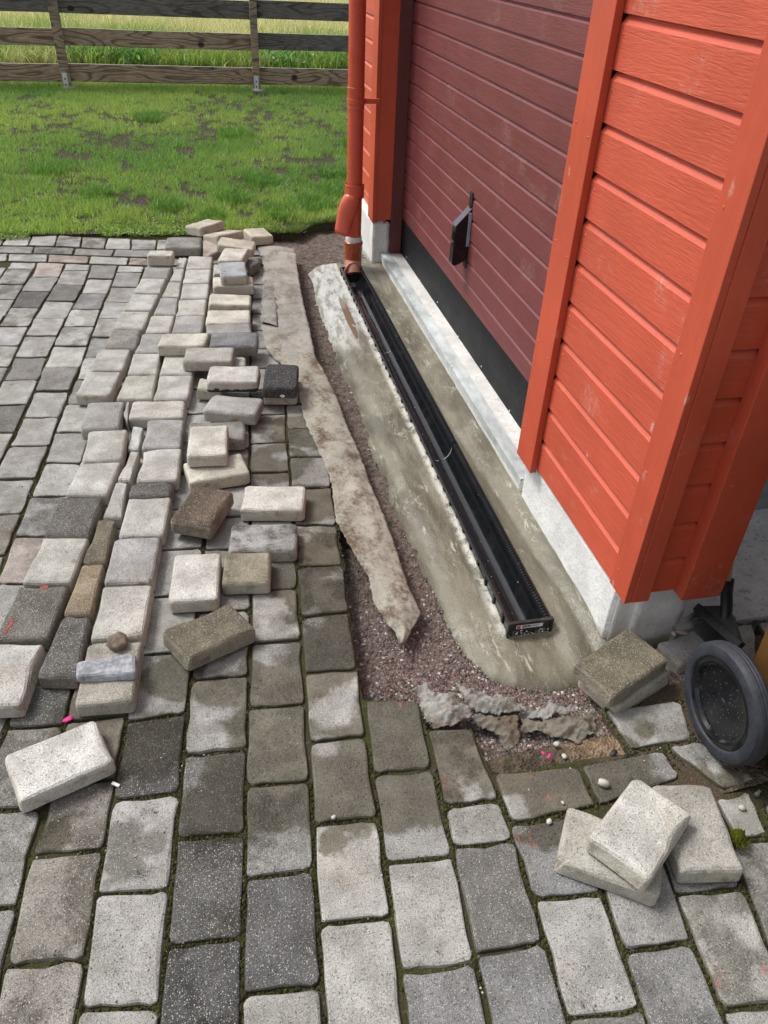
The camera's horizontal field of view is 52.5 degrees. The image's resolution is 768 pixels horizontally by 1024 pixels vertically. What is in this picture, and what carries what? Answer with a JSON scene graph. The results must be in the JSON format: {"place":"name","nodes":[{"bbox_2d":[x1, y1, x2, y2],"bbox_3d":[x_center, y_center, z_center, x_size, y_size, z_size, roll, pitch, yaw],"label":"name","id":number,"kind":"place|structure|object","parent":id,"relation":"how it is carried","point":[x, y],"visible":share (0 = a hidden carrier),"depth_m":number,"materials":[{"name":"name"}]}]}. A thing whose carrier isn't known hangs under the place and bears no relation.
{"place":"outdoors","nodes":[
{"label":"outdoors","id":0,"kind":"place"},
{"bbox_2d":[0,79,347,241],"bbox_3d":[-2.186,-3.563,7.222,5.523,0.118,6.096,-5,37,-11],"label":"lawn grass","id":1,"kind":"structure","parent":0,"point":[87,205],"depth_m":6.69,"materials":[{"name":"green plant"}]},
{"bbox_2d":[0,198,285,239],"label":"clover","id":2,"kind":"object","parent":1,"relation":"on","point":[23,235],"visible":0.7,"depth_m":4.99,"materials":[{"name":"green plant"}]},
{"bbox_2d":[0,0,348,91],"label":"fence","id":3,"kind":"object","parent":1,"relation":"on","point":[59,37],"visible":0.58,"depth_m":9.01,"materials":[{"name":"brown wood"}]},
{"bbox_2d":[185,219,223,236],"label":"paving stone","id":4,"kind":"object","parent":1,"relation":"on","point":[204,227],"visible":0.99,"depth_m":4.90,"materials":[{"name":"concrete"}]},
{"bbox_2d":[253,212,336,233],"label":"bank turf","id":5,"kind":"structure","parent":1,"relation":"on","point":[298,226],"depth_m":5.17,"materials":[{"name":"green plant"}]},
{"bbox_2d":[0,0,348,68],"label":"field grass","id":6,"kind":"structure","parent":0,"point":[212,58],"depth_m":11.23,"materials":[{"name":"green plant"}]},
{"bbox_2d":[0,236,767,1023],"bbox_3d":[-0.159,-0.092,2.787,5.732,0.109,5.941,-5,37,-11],"label":"paving","id":7,"kind":"structure","parent":0,"point":[360,976],"depth_m":1.72,"materials":[{"name":"grey concrete"}]},
{"bbox_2d":[0,585,69,649],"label":"paving stone","id":8,"kind":"object","parent":7,"relation":"on","point":[34,616],"visible":0.85,"depth_m":2.13,"materials":[{"name":"concrete"}]},
{"bbox_2d":[23,538,89,593],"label":"paving stone","id":9,"kind":"object","parent":7,"relation":"on","point":[58,562],"visible":0.86,"depth_m":2.31,"materials":[{"name":"concrete"}]},
{"bbox_2d":[5,721,115,811],"bbox_3d":[-0.741,0.579,1.787,0.212,0.051,0.140,-19,43,-28],"label":"paving stone","id":10,"kind":"object","parent":7,"relation":"on","point":[58,766],"visible":1,"depth_m":1.76,"materials":[{"name":"concrete"}]},
{"bbox_2d":[38,617,92,688],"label":"paving stone","id":11,"kind":"object","parent":7,"relation":"on","point":[67,653],"visible":0.96,"depth_m":2.03,"materials":[{"name":"concrete"}]},
{"bbox_2d":[44,498,104,544],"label":"paving stone","id":12,"kind":"object","parent":7,"relation":"on","point":[79,518],"visible":0.9,"depth_m":2.49,"materials":[{"name":"concrete"}]},
{"bbox_2d":[65,565,105,624],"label":"paving stone","id":13,"kind":"object","parent":7,"relation":"on","point":[84,600],"visible":0.88,"depth_m":2.22,"materials":[{"name":"concrete"}]},
{"bbox_2d":[66,462,121,505],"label":"paving stone","id":14,"kind":"object","parent":7,"relation":"on","point":[96,480],"visible":0.83,"depth_m":2.66,"materials":[{"name":"concrete"}]},
{"bbox_2d":[76,372,121,404],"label":"paving stone","id":15,"kind":"object","parent":7,"relation":"on","point":[98,387],"visible":0.91,"depth_m":3.18,"materials":[{"name":"concrete"}]},
{"bbox_2d":[84,520,116,572],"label":"paving stone","id":16,"kind":"object","parent":7,"relation":"on","point":[99,550],"visible":0.86,"depth_m":2.40,"materials":[{"name":"concrete"}]},
{"bbox_2d":[81,402,124,439],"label":"paving stone","id":17,"kind":"object","parent":7,"relation":"on","point":[105,416],"visible":0.86,"depth_m":2.98,"materials":[{"name":"concrete"}]},
{"bbox_2d":[82,430,128,468],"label":"paving stone","id":18,"kind":"object","parent":7,"relation":"on","point":[106,446],"visible":0.91,"depth_m":2.81,"materials":[{"name":"concrete"}]},
{"bbox_2d":[75,642,143,716],"bbox_3d":[-0.702,0.423,2.004,0.140,0.051,0.212,-3,37,-8],"label":"paving stone","id":19,"kind":"object","parent":7,"relation":"on","point":[106,697],"visible":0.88,"depth_m":1.94,"materials":[{"name":"concrete"}]},
{"bbox_2d":[76,654,136,682],"bbox_3d":[-0.703,0.399,1.975,0.149,0.028,0.072,-5,37,-10],"label":"stone strip","id":20,"kind":"object","parent":19,"relation":"on","point":[123,667],"visible":1,"depth_m":1.96,"materials":[{"name":"grey stone"}]},
{"bbox_2d":[90,350,131,379],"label":"paving stone","id":21,"kind":"object","parent":7,"relation":"on","point":[119,361],"visible":0.85,"depth_m":3.38,"materials":[{"name":"concrete"}]},
{"bbox_2d":[104,483,128,527],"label":"paving stone","id":22,"kind":"object","parent":7,"relation":"on","point":[116,508],"visible":0.89,"depth_m":2.56,"materials":[{"name":"concrete"}]},
{"bbox_2d":[91,586,153,646],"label":"paving stone","id":23,"kind":"object","parent":7,"relation":"on","point":[127,610],"visible":0.88,"depth_m":2.16,"materials":[{"name":"concrete"}]},
{"bbox_2d":[104,330,142,357],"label":"paving stone","id":24,"kind":"object","parent":7,"relation":"on","point":[130,340],"visible":0.81,"depth_m":3.56,"materials":[{"name":"concrete"}]},
{"bbox_2d":[118,452,140,490],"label":"paving stone","id":25,"kind":"object","parent":7,"relation":"on","point":[128,474],"visible":0.85,"depth_m":2.73,"materials":[{"name":"concrete"}]},
{"bbox_2d":[114,312,150,333],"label":"paving stone","id":26,"kind":"object","parent":7,"relation":"on","point":[133,320],"visible":0.74,"depth_m":3.73,"materials":[{"name":"concrete"}]},
{"bbox_2d":[105,538,161,591],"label":"paving stone","id":27,"kind":"object","parent":7,"relation":"on","point":[134,561],"visible":0.91,"depth_m":2.33,"materials":[{"name":"concrete"}]},
{"bbox_2d":[117,375,157,408],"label":"paving stone","id":28,"kind":"object","parent":7,"relation":"on","point":[138,389],"visible":0.83,"depth_m":3.19,"materials":[{"name":"concrete"}]},
{"bbox_2d":[123,294,159,316],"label":"paving stone","id":29,"kind":"object","parent":7,"relation":"on","point":[143,303],"visible":0.85,"depth_m":3.91,"materials":[{"name":"concrete"}]},
{"bbox_2d":[128,354,161,380],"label":"paving stone","id":30,"kind":"object","parent":7,"relation":"on","point":[145,364],"visible":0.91,"depth_m":3.37,"materials":[{"name":"concrete"}]},
{"bbox_2d":[119,498,172,545],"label":"paving stone","id":31,"kind":"object","parent":7,"relation":"on","point":[147,518],"visible":0.88,"depth_m":2.50,"materials":[{"name":"concrete"}]},
{"bbox_2d":[135,334,163,361],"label":"paving stone","id":32,"kind":"object","parent":7,"relation":"on","point":[149,343],"visible":0.54,"depth_m":3.53,"materials":[{"name":"concrete"}]},
{"bbox_2d":[134,279,166,300],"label":"paving stone","id":33,"kind":"object","parent":7,"relation":"on","point":[158,287],"visible":0.84,"depth_m":4.09,"materials":[{"name":"concrete"}]},
{"bbox_2d":[129,483,174,503],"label":"paving stone","id":34,"kind":"object","parent":7,"relation":"on","point":[150,490],"visible":0.8,"depth_m":2.62,"materials":[{"name":"concrete"}]},
{"bbox_2d":[142,265,172,284],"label":"paving stone","id":35,"kind":"object","parent":7,"relation":"on","point":[160,272],"visible":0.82,"depth_m":4.27,"materials":[{"name":"concrete"}]},
{"bbox_2d":[147,250,174,265],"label":"paving stone","id":36,"kind":"object","parent":35,"relation":"on","point":[160,258],"visible":1,"depth_m":4.32,"materials":[{"name":"concrete"}]},
{"bbox_2d":[128,401,186,428],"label":"paving stone","id":37,"kind":"object","parent":7,"relation":"on","point":[142,414],"visible":0.91,"depth_m":3.05,"materials":[{"name":"concrete"}]},
{"bbox_2d":[137,449,182,490],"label":"paving stone","id":38,"kind":"object","parent":7,"relation":"on","point":[162,466],"visible":0.95,"depth_m":2.74,"materials":[{"name":"concrete"}]},
{"bbox_2d":[145,316,174,333],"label":"paving stone","id":39,"kind":"object","parent":7,"relation":"on","point":[161,325],"visible":0.77,"depth_m":3.71,"materials":[{"name":"concrete"}]},
{"bbox_2d":[142,420,184,453],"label":"paving stone","id":40,"kind":"object","parent":7,"relation":"on","point":[165,434],"visible":0.88,"depth_m":2.91,"materials":[{"name":"concrete"}]},
{"bbox_2d":[154,298,178,319],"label":"paving stone","id":41,"kind":"object","parent":7,"relation":"on","point":[167,306],"visible":0.77,"depth_m":3.88,"materials":[{"name":"concrete"}]},
{"bbox_2d":[154,376,193,408],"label":"paving stone","id":42,"kind":"object","parent":7,"relation":"on","point":[174,388],"visible":0.91,"depth_m":3.21,"materials":[{"name":"concrete"}]},
{"bbox_2d":[159,356,195,382],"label":"paving stone","id":43,"kind":"object","parent":7,"relation":"on","point":[172,365],"visible":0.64,"depth_m":3.36,"materials":[{"name":"concrete"}]},
{"bbox_2d":[182,348,234,370],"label":"paving stone","id":44,"kind":"object","parent":43,"relation":"on","point":[200,359],"visible":0.96,"depth_m":3.33,"materials":[{"name":"concrete"}]},
{"bbox_2d":[164,237,202,255],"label":"paving stone","id":45,"kind":"object","parent":7,"relation":"on","point":[185,246],"visible":0.94,"depth_m":4.62,"materials":[{"name":"concrete"}]},
{"bbox_2d":[172,316,204,333],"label":"paving stone","id":46,"kind":"object","parent":7,"relation":"on","point":[189,324],"visible":0.77,"depth_m":3.73,"materials":[{"name":"concrete"}]},
{"bbox_2d":[176,299,206,322],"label":"paving stone","id":47,"kind":"object","parent":7,"relation":"on","point":[192,307],"visible":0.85,"depth_m":3.89,"materials":[{"name":"concrete"}]},
{"bbox_2d":[168,553,221,612],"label":"paving stone","id":48,"kind":"object","parent":7,"relation":"on","point":[195,583],"visible":0.98,"depth_m":2.26,"materials":[{"name":"concrete"}]},
{"bbox_2d":[180,284,209,306],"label":"paving stone","id":49,"kind":"object","parent":7,"relation":"on","point":[195,291],"visible":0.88,"depth_m":4.06,"materials":[{"name":"concrete"}]},
{"bbox_2d":[183,270,211,289],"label":"paving stone","id":50,"kind":"object","parent":7,"relation":"on","point":[198,277],"visible":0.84,"depth_m":4.24,"materials":[{"name":"concrete"}]},
{"bbox_2d":[171,486,233,538],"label":"paving stone","id":51,"kind":"object","parent":7,"relation":"on","point":[201,512],"visible":1,"depth_m":2.51,"materials":[{"name":"concrete"}]},
{"bbox_2d":[163,604,254,670],"bbox_3d":[-0.475,0.338,2.123,0.212,0.051,0.140,-21,40,-37],"label":"paving stone","id":52,"kind":"object","parent":7,"relation":"on","point":[208,638],"visible":1,"depth_m":2.09,"materials":[{"name":"concrete"}]},
{"bbox_2d":[197,379,223,399],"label":"paving stone","id":53,"kind":"object","parent":7,"relation":"on","point":[203,393],"visible":0.52,"depth_m":3.21,"materials":[{"name":"concrete"}]},
{"bbox_2d":[207,366,260,391],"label":"paving stone","id":54,"kind":"object","parent":53,"relation":"on","point":[233,379],"visible":1,"depth_m":3.18,"materials":[{"name":"concrete"}]},
{"bbox_2d":[183,454,249,491],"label":"paving stone","id":55,"kind":"object","parent":7,"relation":"on","point":[234,472],"visible":0.82,"depth_m":2.73,"materials":[{"name":"concrete"}]},
{"bbox_2d":[187,426,228,466],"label":"paving stone","id":56,"kind":"object","parent":55,"relation":"on","point":[208,446],"visible":1,"depth_m":2.76,"materials":[{"name":"concrete"}]},
{"bbox_2d":[213,264,219,277],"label":"paving stone","id":57,"kind":"object","parent":7,"relation":"on","point":[216,272],"visible":0.43,"depth_m":4.25,"materials":[{"name":"concrete"}]},
{"bbox_2d":[218,248,248,267],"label":"paving stone","id":58,"kind":"object","parent":57,"relation":"on","point":[233,255],"visible":0.81,"depth_m":4.33,"materials":[{"name":"concrete"}]},
{"bbox_2d":[188,422,245,450],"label":"paving stone","id":59,"kind":"object","parent":7,"relation":"on","point":[237,435],"visible":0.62,"depth_m":2.95,"materials":[{"name":"concrete"}]},
{"bbox_2d":[206,310,250,331],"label":"paving stone","id":60,"kind":"object","parent":7,"relation":"on","point":[217,317],"visible":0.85,"depth_m":3.77,"materials":[{"name":"concrete"}]},
{"bbox_2d":[206,322,251,341],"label":"paving stone","id":61,"kind":"object","parent":7,"relation":"on","point":[232,328],"visible":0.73,"depth_m":3.68,"materials":[{"name":"concrete"}]},
{"bbox_2d":[208,294,251,312],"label":"paving stone","id":62,"kind":"object","parent":7,"relation":"on","point":[227,302],"visible":0.91,"depth_m":3.91,"materials":[{"name":"concrete"}]},
{"bbox_2d":[203,395,263,424],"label":"paving stone","id":63,"kind":"object","parent":7,"relation":"on","point":[222,409],"visible":0.98,"depth_m":3.05,"materials":[{"name":"concrete"}]},
{"bbox_2d":[213,277,253,294],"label":"paving stone","id":64,"kind":"object","parent":7,"relation":"on","point":[242,289],"visible":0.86,"depth_m":4.08,"materials":[{"name":"concrete"}]},
{"bbox_2d":[219,262,247,284],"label":"paving stone","id":65,"kind":"object","parent":64,"relation":"on","point":[233,273],"visible":1,"depth_m":4.08,"materials":[{"name":"concrete"}]},
{"bbox_2d":[209,333,258,355],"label":"paving stone","id":66,"kind":"object","parent":7,"relation":"on","point":[244,344],"visible":0.87,"depth_m":3.50,"materials":[{"name":"concrete"}]},
{"bbox_2d":[217,237,255,256],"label":"paving stone","id":67,"kind":"object","parent":7,"relation":"on","point":[225,242],"visible":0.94,"depth_m":4.55,"materials":[{"name":"concrete"}]},
{"bbox_2d":[222,553,271,594],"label":"paving stone","id":68,"kind":"object","parent":7,"relation":"on","point":[246,573],"visible":1,"depth_m":2.31,"materials":[{"name":"concrete"}]},
{"bbox_2d":[243,228,272,244],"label":"paving stone","id":69,"kind":"object","parent":7,"relation":"on","point":[260,236],"visible":0.89,"depth_m":4.80,"materials":[{"name":"concrete"}]},
{"bbox_2d":[229,524,297,561],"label":"paving stone","id":70,"kind":"object","parent":7,"relation":"on","point":[279,543],"visible":0.91,"depth_m":2.45,"materials":[{"name":"concrete"}]},
{"bbox_2d":[240,486,305,520],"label":"paving stone","id":71,"kind":"object","parent":7,"relation":"on","point":[260,503],"visible":1,"depth_m":2.59,"materials":[{"name":"concrete"}]},
{"bbox_2d":[263,391,297,404],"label":"paving stone","id":72,"kind":"object","parent":7,"relation":"on","point":[280,401],"visible":0.17,"depth_m":3.22,"materials":[{"name":"concrete"}]},
{"bbox_2d":[263,364,298,397],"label":"paving stone","id":73,"kind":"object","parent":72,"relation":"on","point":[280,380],"visible":1,"depth_m":3.19,"materials":[{"name":"concrete"}]},
{"bbox_2d":[257,246,319,363],"bbox_3d":[-0.549,-1.169,4.167,0.251,0.040,1.656,-4,37,-9],"label":"geotextile sheet","id":74,"kind":"object","parent":7,"relation":"on","point":[280,269],"visible":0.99,"depth_m":4.06,"materials":[{"name":"fabric"}]},
{"bbox_2d":[261,279,277,326],"bbox_3d":[-0.601,-1.102,4.079,0.085,0.013,0.643,-2,37,-7],"label":"geotextile scrap","id":75,"kind":"object","parent":74,"relation":"on","point":[269,311],"visible":1,"depth_m":4.03,"materials":[{"name":"grey fabric"}]},
{"bbox_2d":[264,342,420,645],"bbox_3d":[-0.184,-0.229,2.981,0.220,0.063,1.999,-8,38,-15],"label":"geotextile sheet","id":76,"kind":"object","parent":7,"relation":"on","point":[360,520],"visible":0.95,"depth_m":2.71,"materials":[{"name":"fabric"}]},
{"bbox_2d":[0,315,758,1022],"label":"grit","id":77,"kind":"object","parent":7,"relation":"on","point":[306,865],"visible":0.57,"depth_m":1.65,"materials":[{"name":"gravel"}]},
{"bbox_2d":[0,385,767,1023],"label":"moss","id":78,"kind":"object","parent":7,"relation":"on","point":[474,965],"visible":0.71,"depth_m":1.65,"materials":[{"name":"green plant"}]},
{"bbox_2d":[554,808,662,905],"bbox_3d":[0.484,0.735,1.671,0.212,0.051,0.140,14,38,16],"label":"paving stone","id":79,"kind":"object","parent":7,"relation":"on","point":[576,860],"visible":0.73,"depth_m":1.64,"materials":[{"name":"concrete"}]},
{"bbox_2d":[585,780,690,890],"bbox_3d":[0.544,0.681,1.663,0.140,0.051,0.212,31,43,31],"label":"paving stone","id":80,"kind":"object","parent":79,"relation":"on","point":[636,834],"visible":1,"depth_m":1.63,"materials":[{"name":"concrete"}]},
{"bbox_2d":[578,666,669,712],"bbox_3d":[0.648,0.446,2.098,0.212,0.061,0.140,-24,44,-24],"label":"paving stone","id":81,"kind":"object","parent":7,"relation":"on","point":[648,689],"visible":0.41,"depth_m":2.05,"materials":[{"name":"concrete"}]},
{"bbox_2d":[572,629,666,706],"bbox_3d":[0.622,0.407,2.055,0.212,0.051,0.140,-25,46,-24],"label":"paving stone","id":82,"kind":"object","parent":81,"relation":"on","point":[617,669],"visible":1,"depth_m":2.03,"materials":[{"name":"concrete"}]},
{"bbox_2d":[652,785,742,882],"bbox_3d":[0.685,0.706,1.724,0.140,0.051,0.212,-1,36,-2],"label":"paving stone","id":83,"kind":"object","parent":7,"relation":"on","point":[703,851],"visible":0.79,"depth_m":1.67,"materials":[{"name":"concrete"}]},
{"bbox_2d":[684,562,745,648],"bbox_3d":[0.933,-0.185,1.935,0.116,1.254,0.372,-5,37,-11],"label":"broom","id":84,"kind":"object","parent":7,"relation":"on","point":[721,622],"visible":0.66,"depth_m":2.18,"materials":[{"name":"black plastic"}]},
{"bbox_2d":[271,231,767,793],"bbox_3d":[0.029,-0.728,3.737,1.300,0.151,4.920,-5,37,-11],"label":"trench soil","id":85,"kind":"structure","parent":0,"point":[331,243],"depth_m":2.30,"materials":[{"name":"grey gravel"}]},
{"bbox_2d":[408,681,471,728],"bbox_3d":[0.142,0.491,2.020,0.129,0.034,0.162,-17,41,-25],"label":"chunk","id":86,"kind":"object","parent":85,"relation":"on","point":[439,709],"visible":1,"depth_m":2.00,"materials":[{"name":"grey concrete"}]},
{"bbox_2d":[297,249,612,760],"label":"gravel","id":87,"kind":"structure","parent":85,"relation":"on","point":[532,746],"depth_m":2.18,"materials":[{"name":"grey gravel"}]},
{"bbox_2d":[457,684,526,715],"bbox_3d":[0.276,0.494,2.034,0.191,0.031,0.079,13,38,13],"label":"chunk","id":88,"kind":"object","parent":87,"relation":"on","point":[485,702],"visible":1,"depth_m":2.02,"materials":[{"name":"grey concrete"}]},
{"bbox_2d":[472,710,521,752],"bbox_3d":[0.302,0.554,1.996,0.138,0.031,0.140,-5,37,-11],"label":"chunk","id":89,"kind":"object","parent":87,"relation":"on","point":[504,726],"visible":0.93,"depth_m":2.00,"materials":[{"name":"grey concrete"}]},
{"bbox_2d":[521,700,595,718],"bbox_3d":[0.454,0.518,2.047,0.202,0.022,0.058,-2,37,-7],"label":"chunk","id":90,"kind":"object","parent":87,"relation":"on","point":[550,709],"visible":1,"depth_m":2.04,"materials":[{"name":"grey concrete"}]},
{"bbox_2d":[520,714,597,744],"bbox_3d":[0.451,0.553,1.992,0.206,0.027,0.092,0,37,-4],"label":"chunk","id":91,"kind":"object","parent":87,"relation":"on","point":[575,728],"visible":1,"depth_m":2.00,"materials":[{"name":"grey concrete"}]},
{"bbox_2d":[656,631,705,673],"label":"paving stone","id":92,"kind":"object","parent":85,"relation":"on","point":[677,652],"visible":0.6,"depth_m":2.18,"materials":[{"name":"concrete"}]},
{"bbox_2d":[684,627,767,766],"bbox_3d":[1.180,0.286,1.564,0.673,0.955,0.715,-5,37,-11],"label":"wheel","id":93,"kind":"object","parent":85,"relation":"on","point":[726,689],"visible":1,"depth_m":1.83,"materials":[{"name":"black plastic"}]},
{"label":"field","id":94,"kind":"structure","parent":0,"visible":0},
{"bbox_2d":[0,45,347,68],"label":"field weeds","id":95,"kind":"object","parent":94,"relation":"on","point":[139,51],"visible":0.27,"depth_m":10.41,"materials":[{"name":"green plant"}]},
{"label":"ground","id":96,"kind":"structure","parent":0,"visible":0},
{"bbox_2d":[308,258,606,693],"bbox_3d":[0.079,-0.503,3.484,0.490,0.139,3.490,-5,37,-11],"label":"mortar haunch","id":97,"kind":"object","parent":96,"relation":"on","point":[429,523],"visible":0.84,"depth_m":2.75,"materials":[{"name":"grey concrete"}]},
{"bbox_2d":[340,266,553,637],"bbox_3d":[0.118,-0.527,3.472,0.146,0.102,3.016,-5,37,-11],"label":"channel drain","id":98,"kind":"object","parent":97,"relation":"in","point":[517,601],"visible":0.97,"depth_m":2.91,"materials":[{"name":"black plastic"}]},
{"bbox_2d":[361,0,767,647],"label":"garage","id":99,"kind":"structure","parent":96,"relation":"on","point":[565,224],"depth_m":2.12,"materials":[{"name":"red paint"}]},
{"bbox_2d":[335,0,379,273],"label":"downpipe","id":100,"kind":"object","parent":99,"relation":"attached to","point":[348,220],"visible":0.99,"depth_m":4.24,"materials":[{"name":"red metal"}]},
{"bbox_2d":[401,0,592,428],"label":"garage door","id":101,"kind":"structure","parent":99,"relation":"in","point":[494,84],"depth_m":3.16,"materials":[{"name":"paint"}]},
{"bbox_2d":[669,509,767,641],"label":"concrete slab","id":102,"kind":"structure","parent":96,"relation":"on","point":[750,588],"depth_m":2.44,"materials":[{"name":"grey concrete"}]},
{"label":"paving stone","id":103,"kind":"object","parent":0,"visible":0},
{"bbox_2d":[157,333,209,355],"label":"paving stone","id":104,"kind":"object","parent":103,"relation":"on","point":[174,344],"visible":0.89,"depth_m":3.44,"materials":[{"name":"concrete"}]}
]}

